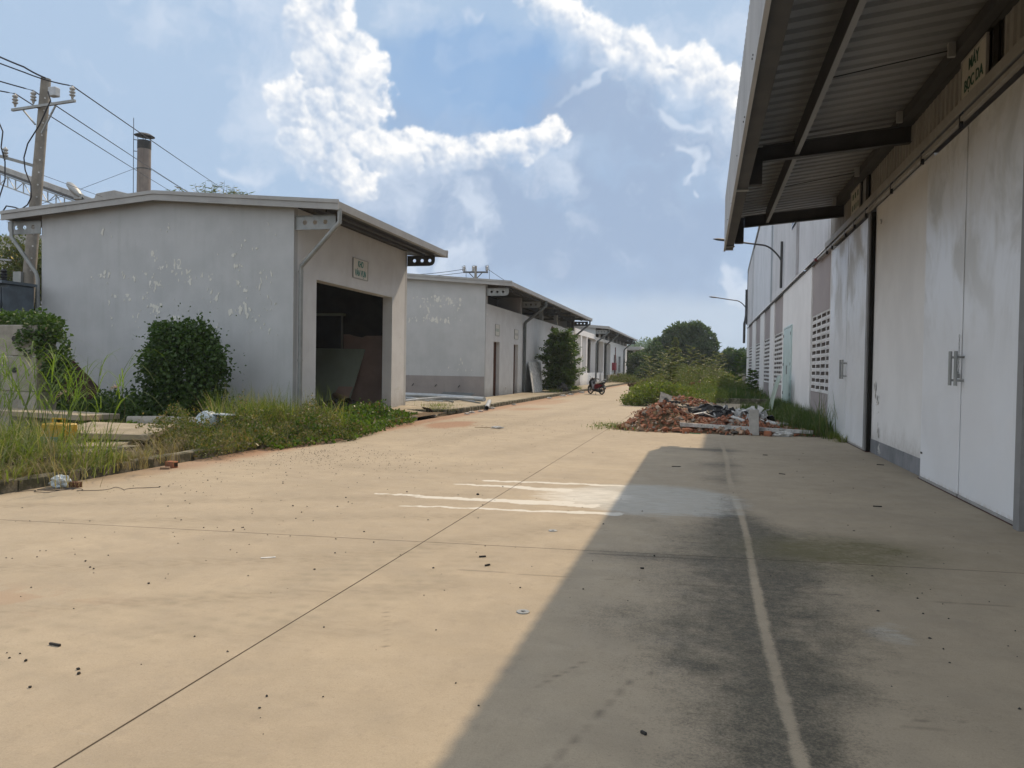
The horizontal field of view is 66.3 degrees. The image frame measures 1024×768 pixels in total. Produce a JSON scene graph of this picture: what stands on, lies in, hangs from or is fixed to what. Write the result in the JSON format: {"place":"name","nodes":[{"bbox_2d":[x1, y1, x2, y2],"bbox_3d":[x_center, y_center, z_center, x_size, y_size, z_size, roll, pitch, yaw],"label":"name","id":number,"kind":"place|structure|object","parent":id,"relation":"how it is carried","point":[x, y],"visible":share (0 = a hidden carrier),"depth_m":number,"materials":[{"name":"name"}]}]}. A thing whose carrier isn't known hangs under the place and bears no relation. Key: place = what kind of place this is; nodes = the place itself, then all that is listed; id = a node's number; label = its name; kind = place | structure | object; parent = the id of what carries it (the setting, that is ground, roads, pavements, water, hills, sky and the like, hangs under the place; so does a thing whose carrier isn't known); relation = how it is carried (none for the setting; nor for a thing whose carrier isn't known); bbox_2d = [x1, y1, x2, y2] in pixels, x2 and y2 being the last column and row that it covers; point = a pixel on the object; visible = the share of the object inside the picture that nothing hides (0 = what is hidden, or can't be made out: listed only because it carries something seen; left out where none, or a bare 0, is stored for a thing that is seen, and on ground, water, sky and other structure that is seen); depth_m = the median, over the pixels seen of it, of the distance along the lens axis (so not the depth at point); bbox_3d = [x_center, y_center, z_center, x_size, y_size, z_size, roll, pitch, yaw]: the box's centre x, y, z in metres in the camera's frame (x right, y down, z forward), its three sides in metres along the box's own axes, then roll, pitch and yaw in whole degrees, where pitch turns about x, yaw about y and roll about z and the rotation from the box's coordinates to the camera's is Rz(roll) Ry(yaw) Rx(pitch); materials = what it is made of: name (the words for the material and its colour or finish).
{"place":"outdoors","nodes":[
{"label":"outdoors","id":0,"kind":"place"},
{"bbox_2d":[0,165,90,203],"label":"conveyor gallery","id":1,"kind":"object","parent":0,"point":[48,186],"visible":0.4,"depth_m":66.59,"materials":[{"name":"metal"}]},
{"bbox_2d":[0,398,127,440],"bbox_3d":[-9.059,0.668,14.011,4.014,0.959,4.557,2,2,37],"label":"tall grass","id":2,"kind":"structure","parent":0,"point":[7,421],"depth_m":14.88,"materials":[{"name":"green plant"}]},
{"bbox_2d":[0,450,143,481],"bbox_3d":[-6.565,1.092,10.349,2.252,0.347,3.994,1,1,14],"label":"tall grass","id":3,"kind":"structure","parent":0,"point":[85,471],"depth_m":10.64,"materials":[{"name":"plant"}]},
{"bbox_2d":[0,400,159,483],"bbox_3d":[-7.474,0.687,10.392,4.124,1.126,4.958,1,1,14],"label":"tall grass","id":4,"kind":"structure","parent":0,"point":[14,445],"depth_m":11.11,"materials":[{"name":"green plant"}]},
{"bbox_2d":[0,422,190,488],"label":"dry grass","id":5,"kind":"structure","parent":0,"point":[141,460],"depth_m":11.39,"materials":[{"name":"plant"}]},
{"bbox_2d":[77,415,151,444],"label":"weed grass","id":6,"kind":"structure","parent":0,"point":[118,421],"depth_m":16.44,"materials":[{"name":"plant"}]},
{"bbox_2d":[11,412,442,455],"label":"verge","id":7,"kind":"structure","parent":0,"point":[425,414],"depth_m":24.75,"materials":[{"name":"soil"}]},
{"bbox_2d":[0,269,36,324],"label":"transformer","id":8,"kind":"object","parent":7,"relation":"on","point":[14,296],"visible":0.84,"depth_m":22.18,"materials":[{"name":"black metal"}]},
{"bbox_2d":[0,325,55,431],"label":"concrete wall","id":9,"kind":"structure","parent":7,"relation":"on","point":[8,331],"depth_m":17.05,"materials":[{"name":"grey concrete"}]},
{"bbox_2d":[0,307,78,399],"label":"creeper","id":10,"kind":"object","parent":9,"relation":"attached to","point":[51,322],"visible":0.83,"depth_m":17.10,"materials":[{"name":"green plant"}]},
{"bbox_2d":[0,77,75,299],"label":"power pole","id":11,"kind":"object","parent":7,"relation":"on","point":[26,275],"visible":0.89,"depth_m":26.28,"materials":[{"name":"concrete"}]},
{"bbox_2d":[2,91,50,210],"bbox_3d":[-16.009,-7.604,25.811,1.986,3.920,0.040,1,1,14],"label":"cable","id":12,"kind":"object","parent":11,"relation":"attached to","point":[25,154],"visible":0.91,"depth_m":25.78,"materials":[{"name":"rubber"}]},
{"bbox_2d":[0,90,169,190],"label":"power line","id":13,"kind":"object","parent":11,"relation":"attached to","point":[77,133],"visible":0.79,"depth_m":35.66,"materials":[{"name":"metal"}]},
{"bbox_2d":[0,81,187,191],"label":"power line","id":14,"kind":"object","parent":11,"relation":"attached to","point":[85,125],"visible":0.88,"depth_m":33.58,"materials":[{"name":"metal"}]},
{"bbox_2d":[0,63,228,192],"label":"power line","id":15,"kind":"object","parent":11,"relation":"attached to","point":[101,106],"visible":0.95,"depth_m":28.22,"materials":[{"name":"metal"}]},
{"bbox_2d":[41,418,76,443],"bbox_3d":[-7.655,0.860,13.258,0.480,0.573,0.308,1,1,14],"label":"oil can","id":16,"kind":"object","parent":7,"relation":"on","point":[59,426],"visible":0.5,"depth_m":13.13,"materials":[{"name":"yellow metal"}]},
{"bbox_2d":[0,408,119,420],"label":"concrete slab","id":17,"kind":"structure","parent":7,"relation":"on","point":[85,416],"depth_m":15.94,"materials":[{"name":"grey concrete"}]},
{"bbox_2d":[56,361,98,420],"bbox_3d":[-11.662,0.203,20.264,2.348,1.660,0.020,1,1,14],"label":"steel plate","id":18,"kind":"object","parent":7,"relation":"on","point":[91,383],"visible":0.22,"depth_m":20.08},
{"bbox_2d":[0,335,162,454],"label":"reed clump","id":19,"kind":"object","parent":7,"relation":"on","point":[69,382],"visible":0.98,"depth_m":12.10,"materials":[{"name":"green plant"}]},
{"bbox_2d":[34,441,132,450],"bbox_3d":[-7.224,1.038,13.043,1.498,0.090,0.887,0,1,-1],"label":"concrete slab","id":20,"kind":"object","parent":7,"relation":"on","point":[126,443],"depth_m":13.06,"materials":[{"name":"concrete"}]},
{"bbox_2d":[0,444,167,484],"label":"dry grass","id":21,"kind":"structure","parent":7,"relation":"on","point":[57,467],"depth_m":10.67,"materials":[{"name":"plant"}]},
{"bbox_2d":[76,422,174,440],"bbox_3d":[-7.088,0.838,14.059,1.633,0.100,1.526,2,4,-6],"label":"concrete slab","id":22,"kind":"object","parent":7,"relation":"on","point":[131,432],"depth_m":13.78,"materials":[{"name":"grey concrete"}]},
{"bbox_2d":[56,386,240,424],"bbox_3d":[-10.452,0.536,20.413,6.326,1.174,4.428,1,1,14],"label":"creeper mat","id":23,"kind":"object","parent":7,"relation":"on","point":[106,404],"visible":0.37,"depth_m":19.13,"materials":[{"name":"green plant"}]},
{"bbox_2d":[124,312,235,416],"bbox_3d":[-8.399,-0.327,19.979,2.626,3.032,2.346,1,1,14],"label":"bush","id":24,"kind":"object","parent":7,"relation":"on","point":[175,340],"visible":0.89,"depth_m":19.50,"materials":[{"name":"green plant"}]},
{"bbox_2d":[115,417,312,456],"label":"dry grass","id":25,"kind":"structure","parent":7,"relation":"on","point":[152,452],"depth_m":13.54,"materials":[{"name":"plant"}]},
{"bbox_2d":[196,411,232,428],"bbox_3d":[-6.164,0.807,16.232,0.735,0.512,0.558,1,1,14],"label":"crumpled plastic sheet","id":26,"kind":"object","parent":7,"relation":"on","point":[213,418],"visible":0.38,"depth_m":16.10,"materials":[{"name":"plastic"}]},
{"bbox_2d":[0,190,447,413],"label":"shed","id":27,"kind":"structure","parent":7,"relation":"on","point":[273,274],"depth_m":22.24,"materials":[{"name":"grey paint"}]},
{"bbox_2d":[315,313,345,386],"bbox_3d":[-7.178,-0.933,29.531,1.820,3.440,0.290,1,1,14],"label":"cabinet","id":28,"kind":"object","parent":27,"relation":"on","point":[329,330],"visible":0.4,"depth_m":29.35,"materials":[{"name":"black metal"}]},
{"bbox_2d":[315,348,364,402],"bbox_3d":[-6.497,-0.261,28.857,1.989,2.125,0.817,1,1,14],"label":"panel","id":29,"kind":"object","parent":27,"relation":"on","point":[336,368],"visible":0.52,"depth_m":28.93,"materials":[{"name":"grey metal"}]},
{"bbox_2d":[319,398,362,407],"bbox_3d":[-6.084,0.671,27.444,2.200,0.353,2.000,1,1,14],"label":"debris","id":30,"kind":"object","parent":27,"relation":"on","point":[335,400],"visible":0.28,"depth_m":27.43,"materials":[{"name":"plant"}]},
{"bbox_2d":[352,257,367,280],"bbox_3d":[-4.869,-3.685,25.208,0.032,0.640,1.120,1,1,14],"label":"sign","id":31,"kind":"object","parent":27,"relation":"attached to","point":[360,269],"visible":1,"depth_m":25.18,"materials":[{"name":"white"}]},
{"bbox_2d":[343,334,382,405],"bbox_3d":[-5.550,-0.522,29.316,2.300,2.660,0.030,1,1,14],"label":"brown board","id":32,"kind":"object","parent":27,"relation":"on","point":[368,384],"visible":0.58,"depth_m":29.25,"materials":[{"name":"brown wood"}]},
{"bbox_2d":[115,389,370,458],"bbox_3d":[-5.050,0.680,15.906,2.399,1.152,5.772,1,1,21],"label":"leafy weeds","id":33,"kind":"object","parent":7,"relation":"on","point":[216,437],"visible":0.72,"depth_m":15.18,"materials":[{"name":"green plant"}]},
{"bbox_2d":[126,398,416,449],"bbox_3d":[-5.094,0.818,19.631,4.280,0.789,9.579,1,1,8],"label":"creeper ground cover","id":34,"kind":"object","parent":7,"relation":"on","point":[362,411],"visible":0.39,"depth_m":18.92,"materials":[{"name":"green plant"}]},
{"bbox_2d":[126,416,195,425],"bbox_3d":[-7.116,0.828,16.630,1.979,0.290,0.317,1,1,-6],"label":"concrete slab","id":35,"kind":"object","parent":34,"relation":"on","point":[145,419],"visible":0.25,"depth_m":16.47,"materials":[{"name":"concrete"}]},
{"bbox_2d":[190,381,353,431],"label":"tall grass","id":36,"kind":"structure","parent":7,"relation":"on","point":[223,408],"depth_m":17.77,"materials":[{"name":"green plant"}]},
{"bbox_2d":[0,0,805,352],"bbox_3d":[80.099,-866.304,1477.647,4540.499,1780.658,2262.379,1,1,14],"label":"sky","id":37,"kind":"structure","parent":0,"point":[572,154],"depth_m":2398.58,"materials":[{"name":"blue"}]},
{"bbox_2d":[405,396,455,405],"bbox_3d":[-8.163,0.672,35.905,11.210,0.069,10.650,1,1,14],"label":"apron","id":38,"kind":"object","parent":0,"point":[412,403],"visible":0.02,"depth_m":33.04,"materials":[{"name":"concrete"}]},
{"bbox_2d":[405,397,473,401],"bbox_3d":[-4.005,0.660,33.214,5.612,0.210,0.964,0,1,-32],"label":"conduit pipe","id":39,"kind":"object","parent":38,"relation":"on","point":[415,399],"visible":0.66,"depth_m":34.08,"materials":[{"name":"plastic"}]},
{"bbox_2d":[405,392,485,400],"bbox_3d":[-3.577,0.579,37.360,7.113,0.200,0.725,2,2,44],"label":"conduit pipe","id":40,"kind":"object","parent":38,"relation":"on","point":[476,398],"visible":0.62,"depth_m":37.39,"materials":[{"name":"plastic"}]},
{"bbox_2d":[417,412,464,420],"bbox_3d":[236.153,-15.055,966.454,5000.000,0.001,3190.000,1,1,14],"label":"ground","id":41,"kind":"structure","parent":0,"point":[419,419],"depth_m":26.64,"materials":[{"name":"concrete"}]},
{"bbox_2d":[0,226,41,313],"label":"tree","id":42,"kind":"object","parent":41,"relation":"on","point":[16,264],"visible":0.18,"depth_m":32.45,"materials":[{"name":"green plant"}]},
{"bbox_2d":[0,234,41,306],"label":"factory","id":43,"kind":"structure","parent":41,"relation":"on","point":[40,236],"depth_m":72.28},
{"bbox_2d":[133,118,154,192],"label":"chimney","id":44,"kind":"object","parent":43,"relation":"on","point":[143,151],"visible":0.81,"depth_m":68.96,"materials":[{"name":"grey concrete"}]},
{"bbox_2d":[66,182,83,199],"bbox_3d":[-20.578,-4.640,37.895,2.229,10.307,0.546,1,1,14],"label":"street lamp","id":45,"kind":"object","parent":41,"relation":"on","point":[77,193],"visible":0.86,"depth_m":37.79,"materials":[{"name":"white metal"}]},
{"bbox_2d":[95,190,127,197],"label":"conveyor house","id":46,"kind":"structure","parent":41,"relation":"on","point":[109,193],"depth_m":58.58,"materials":[{"name":"metal"}]},
{"bbox_2d":[0,416,417,493],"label":"kerb","id":47,"kind":"structure","parent":41,"relation":"on","point":[26,483],"depth_m":11.37,"materials":[{"name":"concrete"}]},
{"bbox_2d":[170,180,252,194],"bbox_3d":[-15.218,-4.834,39.613,6.499,10.801,2.115,1,1,14],"label":"tree","id":48,"kind":"object","parent":41,"relation":"on","point":[217,190],"visible":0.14,"depth_m":39.21,"materials":[{"name":"green plant"}]},
{"bbox_2d":[392,405,440,417],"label":"concrete ramp","id":49,"kind":"structure","parent":41,"relation":"on","point":[402,407],"depth_m":27.94,"materials":[{"name":"concrete"}]},
{"bbox_2d":[462,265,489,278],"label":"power pole","id":50,"kind":"object","parent":41,"relation":"on","point":[474,271],"visible":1,"depth_m":103.77,"materials":[{"name":"concrete"}]},
{"bbox_2d":[406,273,591,396],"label":"shed","id":51,"kind":"structure","parent":41,"relation":"on","point":[454,343],"depth_m":40.51,"materials":[{"name":"grey paint"}]},
{"bbox_2d":[407,382,629,413],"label":"kerb","id":52,"kind":"structure","parent":41,"relation":"on","point":[471,408],"depth_m":33.27,"materials":[{"name":"concrete"}]},
{"bbox_2d":[535,327,587,391],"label":"shrub","id":53,"kind":"object","parent":41,"relation":"on","point":[559,353],"visible":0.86,"depth_m":51.15,"materials":[{"name":"green plant"}]},
{"bbox_2d":[607,372,639,382],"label":"undergrowth","id":54,"kind":"object","parent":41,"relation":"on","point":[619,378],"visible":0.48,"depth_m":88.72,"materials":[{"name":"green plant"}]},
{"bbox_2d":[616,380,698,405],"bbox_3d":[6.655,0.430,36.274,4.429,1.275,2.562,0,1,-31],"label":"bush","id":55,"kind":"object","parent":41,"relation":"on","point":[649,393],"visible":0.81,"depth_m":35.87,"materials":[{"name":"green plant"}]},
{"bbox_2d":[668,337,684,369],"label":"tree","id":56,"kind":"object","parent":41,"relation":"on","point":[675,342],"visible":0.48,"depth_m":89.79,"materials":[{"name":"green plant"}]},
{"bbox_2d":[622,362,754,389],"bbox_3d":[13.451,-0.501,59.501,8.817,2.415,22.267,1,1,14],"label":"undergrowth","id":57,"kind":"object","parent":41,"relation":"on","point":[681,376],"visible":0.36,"depth_m":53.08,"materials":[{"name":"green plant"}]},
{"bbox_2d":[0,384,1023,767],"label":"yard pavement","id":58,"kind":"structure","parent":0,"point":[738,620],"depth_m":5.38,"materials":[{"name":"concrete"}]},
{"bbox_2d":[48,475,70,486],"bbox_3d":[-5.888,1.255,10.215,0.233,0.156,0.280,0,2,-43],"label":"plastic bag","id":59,"kind":"object","parent":58,"relation":"on","point":[62,479],"visible":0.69,"depth_m":10.15,"materials":[{"name":"plastic"}]},
{"bbox_2d":[15,402,1020,709],"bbox_3d":[2.368,1.239,20.681,11.238,0.014,39.813,1,1,14],"label":"grit","id":60,"kind":"object","parent":58,"relation":"on","point":[427,470],"visible":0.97,"depth_m":12.99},
{"bbox_2d":[588,376,606,394],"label":"scooter","id":61,"kind":"object","parent":58,"relation":"on","point":[594,386],"visible":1,"depth_m":49.98,"materials":[{"name":"red paint"}]},
{"bbox_2d":[586,419,634,432],"bbox_3d":[2.839,1.101,21.838,1.863,0.261,3.215,1,1,14],"label":"weed tuft","id":62,"kind":"object","parent":58,"relation":"on","point":[608,426],"visible":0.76,"depth_m":21.66,"materials":[{"name":"green plant"}]},
{"bbox_2d":[625,351,649,375],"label":"tree","id":63,"kind":"object","parent":58,"relation":"on","point":[635,358],"visible":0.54,"depth_m":98.73,"materials":[{"name":"green plant"}]},
{"bbox_2d":[634,341,677,378],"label":"tree","id":64,"kind":"object","parent":58,"relation":"on","point":[656,348],"visible":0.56,"depth_m":86.26,"materials":[{"name":"green plant"}]},
{"bbox_2d":[631,394,716,416],"bbox_3d":[6.543,0.777,29.613,3.950,0.766,5.428,1,1,14],"label":"rubble heap","id":65,"kind":"object","parent":58,"relation":"on","point":[695,402],"visible":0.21,"depth_m":28.93,"materials":[{"name":"brick"}]},
{"bbox_2d":[629,384,729,404],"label":"undergrowth","id":66,"kind":"object","parent":58,"relation":"on","point":[707,395],"visible":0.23,"depth_m":38.62,"materials":[{"name":"green plant"}]},
{"bbox_2d":[638,319,721,366],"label":"tree","id":67,"kind":"object","parent":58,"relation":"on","point":[698,334],"visible":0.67,"depth_m":104.40,"materials":[{"name":"green plant"}]},
{"bbox_2d":[611,400,818,436],"bbox_3d":[5.671,0.893,22.415,5.627,0.887,4.839,1,1,14],"label":"rubble heap","id":68,"kind":"object","parent":58,"relation":"on","point":[662,417],"visible":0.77,"depth_m":21.25,"materials":[{"name":"brick"}]},
{"bbox_2d":[682,403,722,415],"bbox_3d":[5.514,0.763,22.845,1.236,0.247,0.561,1,36,19],"label":"rubber sheet","id":69,"kind":"object","parent":68,"relation":"on","point":[703,408],"visible":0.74,"depth_m":22.88,"materials":[{"name":"black rubber"}]},
{"bbox_2d":[680,422,812,433],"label":"steel beam","id":70,"kind":"structure","parent":68,"relation":"on","point":[733,427],"depth_m":20.46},
{"bbox_2d":[716,346,746,373],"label":"tree","id":71,"kind":"object","parent":58,"relation":"on","point":[729,353],"visible":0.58,"depth_m":101.17,"materials":[{"name":"green plant"}]},
{"bbox_2d":[715,398,769,403],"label":"kerb","id":72,"kind":"structure","parent":58,"relation":"on","point":[735,401],"depth_m":39.33,"materials":[{"name":"concrete"}]},
{"bbox_2d":[749,410,758,434],"bbox_3d":[6.241,0.994,20.212,0.236,0.660,0.100,0,-7,11],"label":"concrete post","id":73,"kind":"object","parent":58,"relation":"on","point":[753,422],"visible":1,"depth_m":20.17,"materials":[{"name":"concrete"}]},
{"bbox_2d":[773,410,834,438],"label":"wall grass","id":74,"kind":"structure","parent":58,"relation":"on","point":[806,425],"depth_m":20.56,"materials":[{"name":"green plant"}]},
{"bbox_2d":[723,0,1023,531],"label":"warehouse","id":75,"kind":"structure","parent":58,"relation":"on","point":[838,101],"depth_m":13.45,"materials":[{"name":"paint"}]},
{"bbox_2d":[714,238,782,287],"bbox_3d":[10.422,-5.365,34.734,2.990,2.244,0.247,1,1,14],"label":"wall lamp","id":76,"kind":"object","parent":75,"relation":"attached to","point":[780,257],"visible":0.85,"depth_m":34.38,"materials":[{"name":"metal"}]},
{"bbox_2d":[782,324,792,403],"bbox_3d":[11.224,-0.602,32.046,0.088,3.500,2.880,1,1,14],"label":"steel door","id":77,"kind":"structure","parent":75,"relation":"attached to","point":[787,362],"depth_m":31.77,"materials":[{"name":"grey metal"}]},
{"bbox_2d":[783,328,787,400],"bbox_3d":[11.404,-0.598,32.707,0.045,3.370,1.330,1,1,14],"label":"door leaf","id":78,"kind":"structure","parent":77,"relation":"in","point":[785,331],"depth_m":32.69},
{"bbox_2d":[786,327,790,402],"bbox_3d":[11.079,-0.575,31.377,0.045,3.370,1.330,1,1,14],"label":"door leaf","id":79,"kind":"structure","parent":77,"relation":"in","point":[789,329],"depth_m":31.44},
{"bbox_2d":[828,236,848,437],"bbox_3d":[8.369,-1.133,20.241,0.183,4.948,2.518,1,1,14],"label":"sliding door","id":80,"kind":"structure","parent":75,"relation":"attached to","point":[839,297],"depth_m":20.07,"materials":[{"name":"paint"}]},
{"bbox_2d":[828,236,848,437],"bbox_3d":[8.429,-1.148,20.226,0.060,4.915,2.518,1,1,14],"label":"door leaf","id":81,"kind":"structure","parent":80,"relation":"in","point":[840,255],"depth_m":20.08,"materials":[{"name":"paint"}]},
{"bbox_2d":[841,218,867,448],"bbox_3d":[7.774,-1.090,17.803,0.183,4.948,2.398,1,1,14],"label":"sliding door","id":82,"kind":"structure","parent":75,"relation":"attached to","point":[855,338],"depth_m":17.77,"materials":[{"name":"paint"}]},
{"bbox_2d":[844,218,867,446],"bbox_3d":[7.834,-1.106,17.788,0.060,4.915,2.398,1,1,14],"label":"door leaf","id":83,"kind":"structure","parent":82,"relation":"in","point":[858,239],"depth_m":17.75,"materials":[{"name":"paint"}]},
{"bbox_2d":[850,183,860,216],"bbox_3d":[7.806,-4.165,17.814,0.032,0.560,1.090,1,1,14],"label":"sign","id":84,"kind":"object","parent":75,"relation":"attached to","point":[855,204],"visible":0.86,"depth_m":17.79,"materials":[{"name":"metal"}]},
{"bbox_2d":[919,125,968,496],"bbox_3d":[6.206,-0.979,11.388,0.183,4.948,1.888,1,1,14],"label":"sliding door","id":85,"kind":"structure","parent":75,"relation":"attached to","point":[944,295],"depth_m":11.25,"materials":[{"name":"paint"}]},
{"bbox_2d":[920,125,968,493],"bbox_3d":[6.266,-0.994,11.373,0.060,4.915,1.888,1,1,14],"label":"door leaf","id":86,"kind":"structure","parent":85,"relation":"in","point":[948,169],"depth_m":11.26,"materials":[{"name":"paint"}]},
{"bbox_2d":[960,32,989,101],"bbox_3d":[5.899,-4.020,10.010,0.032,0.540,0.980,1,1,14],"label":"sign","id":87,"kind":"object","parent":75,"relation":"attached to","point":[974,66],"visible":0.98,"depth_m":9.95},
{"bbox_2d":[953,74,1023,524],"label":"sliding door","id":88,"kind":"structure","parent":75,"relation":"attached to","point":[988,380],"depth_m":9.37,"materials":[{"name":"paint"}]},
{"bbox_2d":[959,74,1023,520],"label":"door leaf","id":89,"kind":"structure","parent":88,"relation":"in","point":[996,136],"depth_m":9.36,"materials":[{"name":"paint"}]},
{"label":"soil strip","id":90,"kind":"structure","parent":58,"relation":"on","visible":0},
{"bbox_2d":[735,399,782,413],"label":"wall grass","id":91,"kind":"structure","parent":90,"relation":"on","point":[748,405],"depth_m":32.04,"materials":[{"name":"plant"}]},
{"bbox_2d":[770,375,781,409],"bbox_3d":[10.231,0.391,30.504,0.330,1.450,1.700,1,1,14],"label":"plastic sheet","id":92,"kind":"object","parent":90,"relation":"on","point":[775,388],"visible":0.84,"depth_m":30.37,"materials":[{"name":"plastic"}]},
{"bbox_2d":[757,397,825,428],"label":"wall grass","id":93,"kind":"structure","parent":90,"relation":"on","point":[782,407],"depth_m":26.15,"materials":[{"name":"green plant"}]},
{"bbox_2d":[801,387,837,438],"bbox_3d":[8.228,0.675,20.522,1.014,1.321,2.679,1,1,14],"label":"reed clump","id":94,"kind":"object","parent":90,"relation":"on","point":[822,415],"visible":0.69,"depth_m":20.35,"materials":[{"name":"green plant"}]},
{"bbox_2d":[819,429,847,442],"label":"dry grass","id":95,"kind":"structure","parent":90,"relation":"on","point":[837,436],"depth_m":19.32,"materials":[{"name":"plant"}]},
{"bbox_2d":[415,382,622,410],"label":"pavement","id":96,"kind":"structure","parent":0,"point":[507,397],"depth_m":38.29,"materials":[{"name":"beige concrete"}]},
{"bbox_2d":[528,362,541,392],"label":"leaning board","id":97,"kind":"object","parent":96,"relation":"on","point":[535,374],"visible":1,"depth_m":49.72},
{"bbox_2d":[574,325,636,385],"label":"shed","id":98,"kind":"structure","parent":96,"relation":"on","point":[598,344],"depth_m":86.84,"materials":[{"name":"grey paint"}]},
{"bbox_2d":[684,383,770,398],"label":"meadow grass","id":99,"kind":"structure","parent":0,"point":[745,394],"depth_m":41.28,"materials":[{"name":"green plant"}]},
{"label":"planted plot","id":100,"kind":"structure","parent":0,"visible":0},
{"bbox_2d":[661,361,679,383],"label":"sapling","id":101,"kind":"object","parent":100,"relation":"on","point":[671,374],"visible":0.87,"depth_m":48.99,"materials":[{"name":"green plant"}]},
{"bbox_2d":[658,346,684,372],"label":"sapling","id":102,"kind":"object","parent":100,"relation":"on","point":[672,358],"visible":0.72,"depth_m":64.64,"materials":[{"name":"green plant"}]},
{"bbox_2d":[685,353,712,378],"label":"sapling","id":103,"kind":"object","parent":100,"relation":"on","point":[702,355],"visible":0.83,"depth_m":58.23,"materials":[{"name":"green plant"}]},
{"bbox_2d":[725,353,748,382],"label":"sapling","id":104,"kind":"object","parent":100,"relation":"on","point":[739,370],"visible":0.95,"depth_m":55.69,"materials":[{"name":"green plant"}]},
{"bbox_2d":[743,369,762,392],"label":"sapling","id":105,"kind":"object","parent":100,"relation":"on","point":[752,379],"visible":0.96,"depth_m":42.56,"materials":[{"name":"green plant"}]},
{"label":"hill","id":106,"kind":"structure","parent":0,"visible":0},
{"bbox_2d":[627,336,655,351],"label":"wood","id":107,"kind":"object","parent":106,"relation":"on","point":[644,344],"visible":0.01,"depth_m":214.00,"materials":[{"name":"plant"}]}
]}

